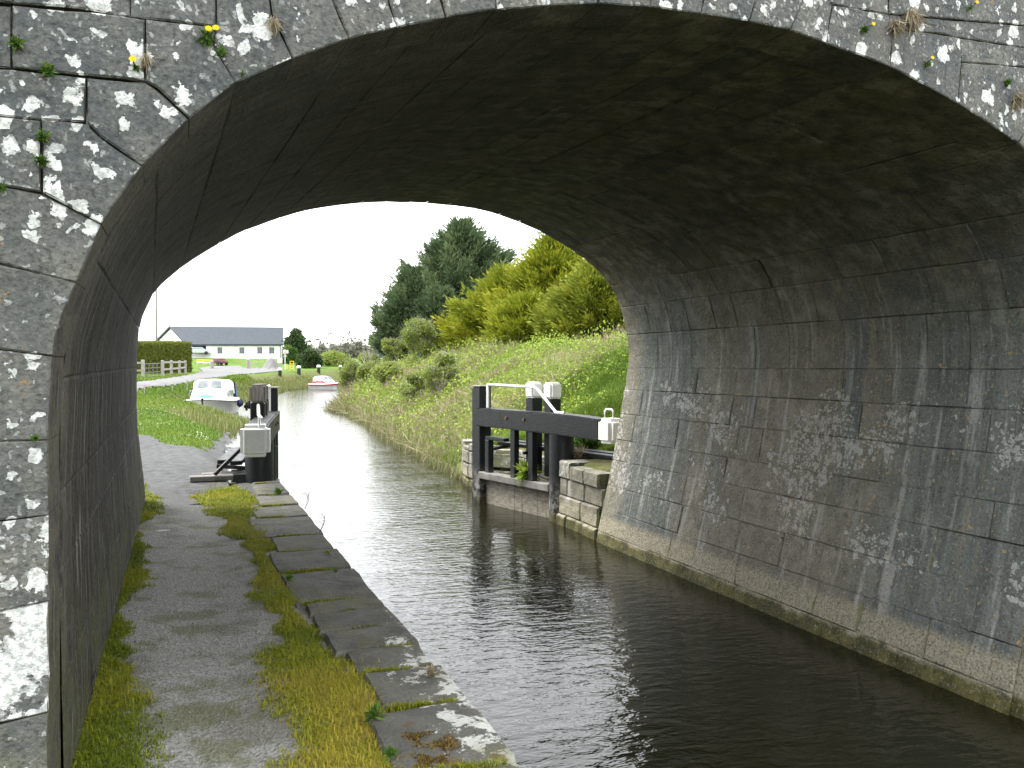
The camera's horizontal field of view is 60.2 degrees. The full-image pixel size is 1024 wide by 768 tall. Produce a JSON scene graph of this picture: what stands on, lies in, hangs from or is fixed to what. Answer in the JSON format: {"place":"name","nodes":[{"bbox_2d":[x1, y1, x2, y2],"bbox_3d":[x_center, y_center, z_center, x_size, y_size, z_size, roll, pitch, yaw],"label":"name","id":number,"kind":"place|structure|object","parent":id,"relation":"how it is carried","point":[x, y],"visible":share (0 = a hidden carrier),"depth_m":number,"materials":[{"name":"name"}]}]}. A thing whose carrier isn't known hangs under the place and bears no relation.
{"place":"outdoors","nodes":[
{"label":"outdoors","id":0,"kind":"place"},
{"bbox_2d":[192,347,210,354],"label":"parked car","id":1,"kind":"object","parent":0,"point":[199,350],"visible":0.59,"depth_m":148.33,"materials":[{"name":"silver metal"}]},
{"bbox_2d":[137,365,277,391],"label":"road","id":2,"kind":"structure","parent":0,"point":[209,372],"depth_m":71.36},
{"bbox_2d":[250,361,263,368],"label":"wire fence","id":3,"kind":"object","parent":2,"relation":"on","point":[254,362],"visible":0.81,"depth_m":102.98,"materials":[{"name":"silver metal"}]},
{"bbox_2d":[137,202,572,347],"label":"sky","id":4,"kind":"structure","parent":0,"point":[314,271],"materials":[{"name":"white"}]},
{"bbox_2d":[137,335,628,503],"bbox_3d":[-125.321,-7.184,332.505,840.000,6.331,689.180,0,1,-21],"label":"ground","id":5,"kind":"structure","parent":0,"point":[594,463],"depth_m":27.38,"materials":[{"name":"green plant"}]},
{"bbox_2d":[137,360,144,376],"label":"rail fence","id":6,"kind":"object","parent":5,"relation":"on","point":[142,363],"visible":0.18,"depth_m":57.88,"materials":[{"name":"grey wood"}]},
{"bbox_2d":[155,290,157,339],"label":"utility pole","id":7,"kind":"object","parent":5,"relation":"on","point":[156,325],"visible":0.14,"depth_m":94.83,"materials":[{"name":"grey wood"}]},
{"bbox_2d":[137,340,192,373],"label":"clipped hedge","id":8,"kind":"object","parent":5,"relation":"on","point":[154,351],"visible":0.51,"depth_m":79.36,"materials":[{"name":"green plant"}]},
{"bbox_2d":[161,360,186,376],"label":"rail fence","id":9,"kind":"object","parent":5,"relation":"on","point":[171,368],"visible":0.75,"depth_m":65.92,"materials":[{"name":"grey wood"}]},
{"bbox_2d":[145,363,160,376],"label":"wire gate","id":10,"kind":"structure","parent":9,"relation":"attached to","point":[157,367],"depth_m":58.96,"materials":[{"name":"metal"}]},
{"bbox_2d":[139,432,235,496],"bbox_3d":[-8.725,1.339,16.382,7.400,0.384,15.031,0,1,-21],"label":"gravel apron","id":11,"kind":"object","parent":5,"relation":"on","point":[171,468],"visible":0.3,"depth_m":14.00,"materials":[{"name":"grey gravel"}]},
{"bbox_2d":[189,447,244,483],"bbox_3d":[-4.006,1.139,12.243,0.884,0.541,0.613,0,1,-21],"label":"foot plank","id":12,"kind":"object","parent":11,"relation":"on","point":[237,476],"visible":0.57,"depth_m":12.03,"materials":[{"name":"grey wood"}]},
{"bbox_2d":[137,373,260,451],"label":"lawn grass","id":13,"kind":"structure","parent":5,"relation":"on","point":[239,378],"depth_m":28.32,"materials":[{"name":"green plant"}]},
{"bbox_2d":[196,359,210,364],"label":"barrier","id":14,"kind":"object","parent":5,"relation":"on","point":[203,362],"visible":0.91,"depth_m":116.95,"materials":[{"name":"yellow metal"}]},
{"bbox_2d":[191,359,219,363],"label":"soil mound","id":15,"kind":"object","parent":5,"relation":"on","point":[193,362],"visible":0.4,"depth_m":120.56,"materials":[{"name":"green plant"}]},
{"bbox_2d":[155,321,283,358],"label":"bungalow","id":16,"kind":"object","parent":5,"relation":"on","point":[245,342],"visible":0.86,"depth_m":150.93,"materials":[{"name":"white paint"}]},
{"bbox_2d":[216,347,222,354],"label":"window","id":17,"kind":"structure","parent":16,"relation":"in","point":[219,349],"depth_m":150.23,"materials":[{"name":"white glass"}]},
{"bbox_2d":[238,347,244,354],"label":"window","id":18,"kind":"structure","parent":16,"relation":"in","point":[241,349],"depth_m":150.23,"materials":[{"name":"white glass"}]},
{"bbox_2d":[256,347,262,354],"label":"window","id":19,"kind":"structure","parent":16,"relation":"in","point":[259,349],"depth_m":150.23,"materials":[{"name":"white glass"}]},
{"bbox_2d":[268,347,274,354],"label":"window","id":20,"kind":"structure","parent":16,"relation":"in","point":[271,349],"depth_m":150.23,"materials":[{"name":"white glass"}]},
{"bbox_2d":[213,358,227,364],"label":"parked car","id":21,"kind":"object","parent":5,"relation":"on","point":[217,361],"visible":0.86,"depth_m":115.51,"materials":[{"name":"red paint"}]},
{"bbox_2d":[137,373,314,436],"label":"grass","id":22,"kind":"object","parent":5,"relation":"on","point":[290,386],"visible":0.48,"depth_m":34.88,"materials":[{"name":"green plant"}]},
{"bbox_2d":[209,358,245,363],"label":"soil mound","id":23,"kind":"object","parent":5,"relation":"on","point":[230,361],"visible":0.34,"depth_m":123.31,"materials":[{"name":"green plant"}]},
{"bbox_2d":[216,384,279,482],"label":"lock gate","id":24,"kind":"structure","parent":5,"relation":"on","point":[257,455],"depth_m":12.09,"materials":[{"name":"black paint"}]},
{"bbox_2d":[246,358,249,367],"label":"gate pillar","id":25,"kind":"structure","parent":5,"relation":"on","point":[248,363],"depth_m":106.47,"materials":[{"name":"grey concrete"}]},
{"bbox_2d":[261,358,282,369],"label":"gravel heap","id":26,"kind":"object","parent":5,"relation":"on","point":[272,363],"visible":0.87,"depth_m":101.70,"materials":[{"name":"grey gravel"}]},
{"bbox_2d":[77,483,479,767],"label":"towpath","id":27,"kind":"structure","parent":5,"relation":"on","point":[255,725],"depth_m":5.04,"materials":[{"name":"grey gravel"}]},
{"bbox_2d":[154,529,169,532],"bbox_3d":[-3.321,1.403,8.374,0.155,0.030,0.093,-1,2,-39],"label":"stone flake","id":28,"kind":"object","parent":27,"relation":"on","point":[167,530],"visible":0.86,"depth_m":8.37,"materials":[{"name":"stone"}]},
{"bbox_2d":[124,485,299,767],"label":"pebbles","id":29,"kind":"object","parent":27,"relation":"on","point":[197,644],"visible":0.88,"depth_m":5.04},
{"bbox_2d":[70,481,421,767],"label":"path grass","id":30,"kind":"structure","parent":27,"relation":"on","point":[235,507],"depth_m":4.34,"materials":[{"name":"green plant"}]},
{"bbox_2d":[255,482,508,767],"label":"joint grass","id":31,"kind":"structure","parent":27,"relation":"on","point":[404,706],"depth_m":4.55,"materials":[{"name":"green plant"}]},
{"bbox_2d":[380,744,399,761],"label":"path weed","id":32,"kind":"object","parent":27,"relation":"on","point":[389,751],"visible":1,"depth_m":3.52,"materials":[{"name":"green plant"}]},
{"bbox_2d":[399,730,434,742],"bbox_3d":[-0.412,1.490,3.738,0.122,0.028,0.146,1,1,28],"label":"moss cushion","id":33,"kind":"object","parent":27,"relation":"on","point":[414,736],"visible":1,"depth_m":3.73,"materials":[{"name":"brown plant"}]},
{"bbox_2d":[410,734,461,752],"bbox_3d":[-0.295,1.492,3.633,0.201,0.028,0.161,-1,2,-38],"label":"moss cushion","id":34,"kind":"object","parent":27,"relation":"on","point":[443,744],"visible":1,"depth_m":3.64,"materials":[{"name":"brown plant"}]},
{"bbox_2d":[278,368,281,375],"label":"mooring bollard","id":35,"kind":"object","parent":5,"relation":"on","point":[279,371],"visible":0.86,"depth_m":86.36,"materials":[{"name":"black metal"}]},
{"bbox_2d":[282,344,297,363],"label":"shrub","id":36,"kind":"object","parent":5,"relation":"on","point":[290,356],"visible":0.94,"depth_m":123.56,"materials":[{"name":"green plant"}]},
{"bbox_2d":[281,327,310,361],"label":"ivy tree","id":37,"kind":"object","parent":5,"relation":"on","point":[295,339],"visible":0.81,"depth_m":127.20,"materials":[{"name":"green plant"}]},
{"bbox_2d":[297,366,300,374],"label":"mooring bollard","id":38,"kind":"object","parent":5,"relation":"on","point":[298,370],"visible":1,"depth_m":95.39,"materials":[{"name":"black metal"}]},
{"bbox_2d":[295,353,312,366],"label":"shrub","id":39,"kind":"object","parent":5,"relation":"on","point":[297,359],"visible":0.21,"depth_m":111.43,"materials":[{"name":"green plant"}]},
{"bbox_2d":[300,347,322,368],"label":"shrub","id":40,"kind":"object","parent":5,"relation":"on","point":[311,355],"visible":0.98,"depth_m":109.54,"materials":[{"name":"green plant"}]},
{"bbox_2d":[317,345,327,353],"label":"bare tree","id":41,"kind":"object","parent":5,"relation":"on","point":[322,349],"visible":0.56,"depth_m":189.42,"materials":[{"name":"grey plant"}]},
{"bbox_2d":[281,330,383,357],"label":"distant hedgerow","id":42,"kind":"object","parent":5,"relation":"on","point":[327,343],"visible":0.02,"depth_m":247.07,"materials":[{"name":"green plant"}]},
{"bbox_2d":[328,346,338,352],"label":"bare tree","id":43,"kind":"object","parent":5,"relation":"on","point":[335,348],"visible":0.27,"depth_m":209.18,"materials":[{"name":"grey plant"}]},
{"bbox_2d":[320,350,350,366],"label":"shrub","id":44,"kind":"object","parent":5,"relation":"on","point":[333,358],"visible":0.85,"depth_m":117.12,"materials":[{"name":"green plant"}]},
{"bbox_2d":[337,342,351,357],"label":"bare tree","id":45,"kind":"object","parent":5,"relation":"on","point":[345,346],"visible":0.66,"depth_m":179.28,"materials":[{"name":"grey plant"}]},
{"bbox_2d":[335,356,360,390],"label":"bush","id":46,"kind":"object","parent":5,"relation":"on","point":[349,371],"visible":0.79,"depth_m":73.58,"materials":[{"name":"green plant"}]},
{"bbox_2d":[346,341,367,357],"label":"bare tree","id":47,"kind":"object","parent":5,"relation":"on","point":[356,348],"visible":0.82,"depth_m":159.31,"materials":[{"name":"grey plant"}]},
{"bbox_2d":[361,349,374,364],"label":"sapling","id":48,"kind":"object","parent":5,"relation":"on","point":[370,359],"visible":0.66,"depth_m":64.66,"materials":[{"name":"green plant"}]},
{"bbox_2d":[357,335,380,364],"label":"willow tree","id":49,"kind":"object","parent":5,"relation":"on","point":[375,356],"visible":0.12,"depth_m":77.70,"materials":[{"name":"green plant"}]},
{"bbox_2d":[355,358,383,388],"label":"bush","id":50,"kind":"object","parent":5,"relation":"on","point":[362,370],"visible":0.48,"depth_m":55.45,"materials":[{"name":"green plant"}]},
{"bbox_2d":[248,481,518,767],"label":"canal side wall","id":51,"kind":"structure","parent":5,"relation":"on","point":[463,720],"depth_m":4.92,"materials":[{"name":"stone"}]},
{"bbox_2d":[274,487,284,494],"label":"path weed","id":52,"kind":"object","parent":51,"relation":"on","point":[278,491],"visible":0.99,"depth_m":10.68,"materials":[{"name":"green plant"}]},
{"bbox_2d":[282,573,293,581],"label":"path weed","id":53,"kind":"object","parent":51,"relation":"on","point":[289,577],"visible":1,"depth_m":6.38,"materials":[{"name":"green plant"}]},
{"bbox_2d":[317,511,325,532],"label":"dead stalk","id":54,"kind":"object","parent":51,"relation":"on","point":[324,520],"visible":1,"depth_m":8.32,"materials":[{"name":"brown plant"}]},
{"bbox_2d":[363,700,387,724],"bbox_3d":[-0.609,1.466,3.919,0.126,0.117,0.128,0,1,-21],"label":"path weed","id":55,"kind":"object","parent":51,"relation":"on","point":[373,712],"visible":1,"depth_m":3.91,"materials":[{"name":"green plant"}]},
{"bbox_2d":[409,752,449,767],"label":"moss cushion","id":56,"kind":"object","parent":51,"relation":"on","point":[427,759],"visible":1,"depth_m":3.50,"materials":[{"name":"brown plant"}]},
{"bbox_2d":[426,664,438,675],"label":"path weed","id":57,"kind":"object","parent":51,"relation":"on","point":[430,669],"visible":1,"depth_m":4.43,"materials":[{"name":"beige plant"}]},
{"bbox_2d":[367,361,405,385],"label":"bush","id":58,"kind":"object","parent":5,"relation":"on","point":[384,371],"visible":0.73,"depth_m":44.63,"materials":[{"name":"green plant"}]},
{"bbox_2d":[381,337,404,363],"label":"willow tree","id":59,"kind":"object","parent":5,"relation":"on","point":[390,347],"visible":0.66,"depth_m":57.73,"materials":[{"name":"green plant"}]},
{"bbox_2d":[360,260,438,360],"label":"cypress tree","id":60,"kind":"object","parent":5,"relation":"on","point":[385,323],"visible":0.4,"depth_m":60.25,"materials":[{"name":"green plant"}]},
{"bbox_2d":[396,371,427,406],"bbox_3d":[-3.765,0.204,34.095,1.269,1.478,1.338,0,1,-21],"label":"bush","id":61,"kind":"object","parent":5,"relation":"on","point":[412,378],"visible":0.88,"depth_m":33.80,"materials":[{"name":"green plant"}]},
{"bbox_2d":[398,315,437,358],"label":"willow tree","id":62,"kind":"object","parent":5,"relation":"on","point":[424,331],"visible":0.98,"depth_m":46.66,"materials":[{"name":"green plant"}]},
{"bbox_2d":[396,282,464,349],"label":"cypress tree","id":63,"kind":"object","parent":5,"relation":"on","point":[434,310],"visible":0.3,"depth_m":58.54,"materials":[{"name":"green plant"}]},
{"bbox_2d":[419,350,460,393],"bbox_3d":[-2.573,-0.350,31.968,1.594,1.834,1.445,0,1,5],"label":"bush","id":64,"kind":"object","parent":5,"relation":"on","point":[439,366],"visible":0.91,"depth_m":31.76,"materials":[{"name":"green plant"}]},
{"bbox_2d":[361,213,525,327],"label":"cypress tree","id":65,"kind":"object","parent":5,"relation":"on","point":[463,249],"visible":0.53,"depth_m":63.43,"materials":[{"name":"green plant"}]},
{"bbox_2d":[420,298,468,353],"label":"golden cypress","id":66,"kind":"object","parent":5,"relation":"on","point":[451,340],"visible":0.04,"depth_m":47.53,"materials":[{"name":"green plant"}]},
{"bbox_2d":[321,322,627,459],"bbox_3d":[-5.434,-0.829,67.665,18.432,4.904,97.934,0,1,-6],"label":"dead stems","id":67,"kind":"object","parent":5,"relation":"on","point":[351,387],"visible":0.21,"depth_m":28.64,"materials":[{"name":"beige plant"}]},
{"bbox_2d":[430,261,519,347],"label":"golden cypress","id":68,"kind":"object","parent":5,"relation":"on","point":[466,322],"visible":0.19,"depth_m":44.01,"materials":[{"name":"green plant"}]},
{"bbox_2d":[333,319,628,455],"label":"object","id":69,"kind":"object","parent":5,"relation":"on","point":[505,354],"visible":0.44,"depth_m":28.26,"materials":[{"name":"green plant"}]},
{"bbox_2d":[0,0,1023,767],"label":"stone bridge","id":70,"kind":"structure","parent":5,"relation":"on","point":[790,232],"depth_m":6.31,"materials":[{"name":"grey stone"}]},
{"bbox_2d":[0,182,8,193],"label":"wall weed","id":71,"kind":"object","parent":70,"relation":"attached to","point":[3,188],"depth_m":2.84,"materials":[{"name":"green plant"}]},
{"bbox_2d":[5,33,27,53],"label":"wall weed","id":72,"kind":"object","parent":70,"relation":"attached to","point":[15,41],"depth_m":2.84,"materials":[{"name":"green plant"}]},
{"bbox_2d":[29,434,39,442],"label":"wall weed","id":73,"kind":"object","parent":70,"relation":"attached to","point":[34,437],"depth_m":2.89,"materials":[{"name":"green plant"}]},
{"bbox_2d":[32,154,51,168],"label":"wall weed","id":74,"kind":"object","parent":70,"relation":"attached to","point":[41,160],"depth_m":2.89,"materials":[{"name":"green plant"}]},
{"bbox_2d":[34,129,50,143],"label":"wall weed","id":75,"kind":"object","parent":70,"relation":"attached to","point":[41,136],"depth_m":2.89,"materials":[{"name":"green plant"}]},
{"bbox_2d":[37,60,57,77],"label":"wall weed","id":76,"kind":"object","parent":70,"relation":"attached to","point":[46,69],"depth_m":2.89,"materials":[{"name":"green plant"}]},
{"bbox_2d":[129,56,140,72],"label":"dandelion","id":77,"kind":"object","parent":70,"relation":"attached to","point":[133,60],"visible":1,"depth_m":3.01,"materials":[{"name":"yellow plant"}]},
{"bbox_2d":[136,48,159,72],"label":"wall weed","id":78,"kind":"object","parent":70,"relation":"attached to","point":[147,60],"depth_m":3.03,"materials":[{"name":"beige plant"}]},
{"bbox_2d":[196,25,218,48],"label":"dandelion","id":79,"kind":"object","parent":70,"relation":"attached to","point":[207,37],"visible":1,"depth_m":3.12,"materials":[{"name":"green plant"}]},
{"bbox_2d":[213,44,227,57],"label":"wall weed","id":80,"kind":"object","parent":70,"relation":"attached to","point":[221,51],"depth_m":3.15,"materials":[{"name":"green plant"}]},
{"bbox_2d":[264,12,286,40],"bbox_3d":[-0.867,-1.315,3.231,0.113,0.098,0.092,0,1,-5],"label":"wall weed","id":81,"kind":"object","parent":70,"relation":"attached to","point":[275,24],"depth_m":3.24,"materials":[{"name":"beige plant"}]},
{"bbox_2d":[859,22,874,35],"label":"dandelion","id":82,"kind":"object","parent":70,"relation":"attached to","point":[863,29],"visible":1,"depth_m":4.76,"materials":[{"name":"green plant"}]},
{"bbox_2d":[888,14,908,39],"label":"wall weed","id":83,"kind":"object","parent":70,"relation":"attached to","point":[896,28],"depth_m":4.86,"materials":[{"name":"beige plant"}]},
{"bbox_2d":[903,6,929,35],"bbox_3d":[2.229,-2.025,4.928,0.204,0.193,0.182,1,2,41],"label":"wall weed","id":84,"kind":"object","parent":70,"relation":"attached to","point":[913,18],"depth_m":4.92,"materials":[{"name":"beige plant"}]},
{"bbox_2d":[924,56,933,68],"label":"dandelion","id":85,"kind":"object","parent":70,"relation":"attached to","point":[927,64],"visible":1,"depth_m":5.01,"materials":[{"name":"green plant"}]},
{"bbox_2d":[966,0,978,11],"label":"dandelion","id":86,"kind":"object","parent":70,"relation":"attached to","point":[971,6],"visible":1,"depth_m":5.19,"materials":[{"name":"green plant"}]},
{"bbox_2d":[1004,78,1011,86],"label":"wall weed","id":87,"kind":"object","parent":70,"relation":"attached to","point":[1007,82],"depth_m":5.37,"materials":[{"name":"green plant"}]},
{"bbox_2d":[1010,88,1023,112],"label":"wall weed","id":88,"kind":"object","parent":70,"relation":"attached to","point":[1019,99],"depth_m":5.42,"materials":[{"name":"beige plant"}]},
{"bbox_2d":[476,286,549,346],"bbox_3d":[0.884,-2.645,39.373,5.180,3.391,5.167,0,1,-21],"label":"golden cypress","id":89,"kind":"object","parent":5,"relation":"on","point":[510,317],"visible":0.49,"depth_m":38.08,"materials":[{"name":"green plant"}]},
{"bbox_2d":[476,230,583,319],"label":"golden cypress","id":90,"kind":"object","parent":5,"relation":"on","point":[547,257],"visible":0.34,"depth_m":40.81,"materials":[{"name":"green plant"}]},
{"bbox_2d":[461,439,609,539],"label":"lock side wall","id":91,"kind":"structure","parent":5,"relation":"on","point":[582,496],"depth_m":12.87,"materials":[{"name":"stone"}]},
{"bbox_2d":[472,382,619,522],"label":"lock gate","id":92,"kind":"structure","parent":91,"relation":"attached to","point":[558,428],"depth_m":14.17,"materials":[{"name":"black paint"}]},
{"bbox_2d":[514,457,543,486],"bbox_3d":[0.267,1.432,14.236,0.468,0.529,0.617,1,1,25],"label":"bramble","id":93,"kind":"object","parent":92,"relation":"on","point":[522,468],"visible":0.66,"depth_m":14.17,"materials":[{"name":"green plant"}]},
{"bbox_2d":[573,444,586,459],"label":"weed clump","id":94,"kind":"object","parent":91,"relation":"on","point":[577,453],"visible":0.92,"depth_m":13.56,"materials":[{"name":"brown plant"}]},
{"bbox_2d":[532,258,585,319],"bbox_3d":[4.611,-3.720,37.285,6.685,5.567,7.338,-1,2,-39],"label":"golden cypress","id":95,"kind":"object","parent":5,"relation":"on","point":[571,273],"visible":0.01,"depth_m":36.41,"materials":[{"name":"green plant"}]},
{"bbox_2d":[529,304,609,341],"bbox_3d":[2.793,-2.235,36.276,4.794,2.940,4.894,0,1,-21],"label":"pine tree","id":96,"kind":"object","parent":5,"relation":"on","point":[541,331],"visible":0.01,"depth_m":35.86,"materials":[{"name":"plant"}]},
{"bbox_2d":[524,259,625,344],"bbox_3d":[3.292,-3.195,34.165,5.522,4.676,5.168,1,1,24],"label":"bush","id":97,"kind":"object","parent":5,"relation":"on","point":[585,299],"visible":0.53,"depth_m":32.87,"materials":[{"name":"plant"}]},
{"bbox_2d":[574,437,608,458],"bbox_3d":[1.324,1.030,14.197,0.798,0.836,0.763,0,1,-21],"label":"weed clump","id":98,"kind":"object","parent":5,"relation":"on","point":[587,443],"visible":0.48,"depth_m":14.04,"materials":[{"name":"green plant"}]},
{"bbox_2d":[434,336,628,465],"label":"lawn grass","id":99,"kind":"structure","parent":0,"point":[616,384],"depth_m":20.03,"materials":[{"name":"green plant"}]},
{"bbox_2d":[225,385,1023,767],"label":"canal water","id":100,"kind":"structure","parent":0,"point":[545,643],"depth_m":7.50,"materials":[{"name":"grey liquid"}]},
{"bbox_2d":[186,379,242,413],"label":"cabin cruiser","id":101,"kind":"object","parent":100,"relation":"on","point":[220,393],"visible":0.81,"depth_m":42.18,"materials":[{"name":"plastic"}]},
{"bbox_2d":[307,376,339,389],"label":"cabin cruiser","id":102,"kind":"object","parent":100,"relation":"on","point":[325,383],"visible":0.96,"depth_m":85.26,"materials":[{"name":"plastic"}]},
{"bbox_2d":[321,389,504,479],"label":"reeds","id":103,"kind":"object","parent":100,"relation":"in","point":[412,443],"visible":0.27,"depth_m":25.16,"materials":[{"name":"green plant"}]}
]}

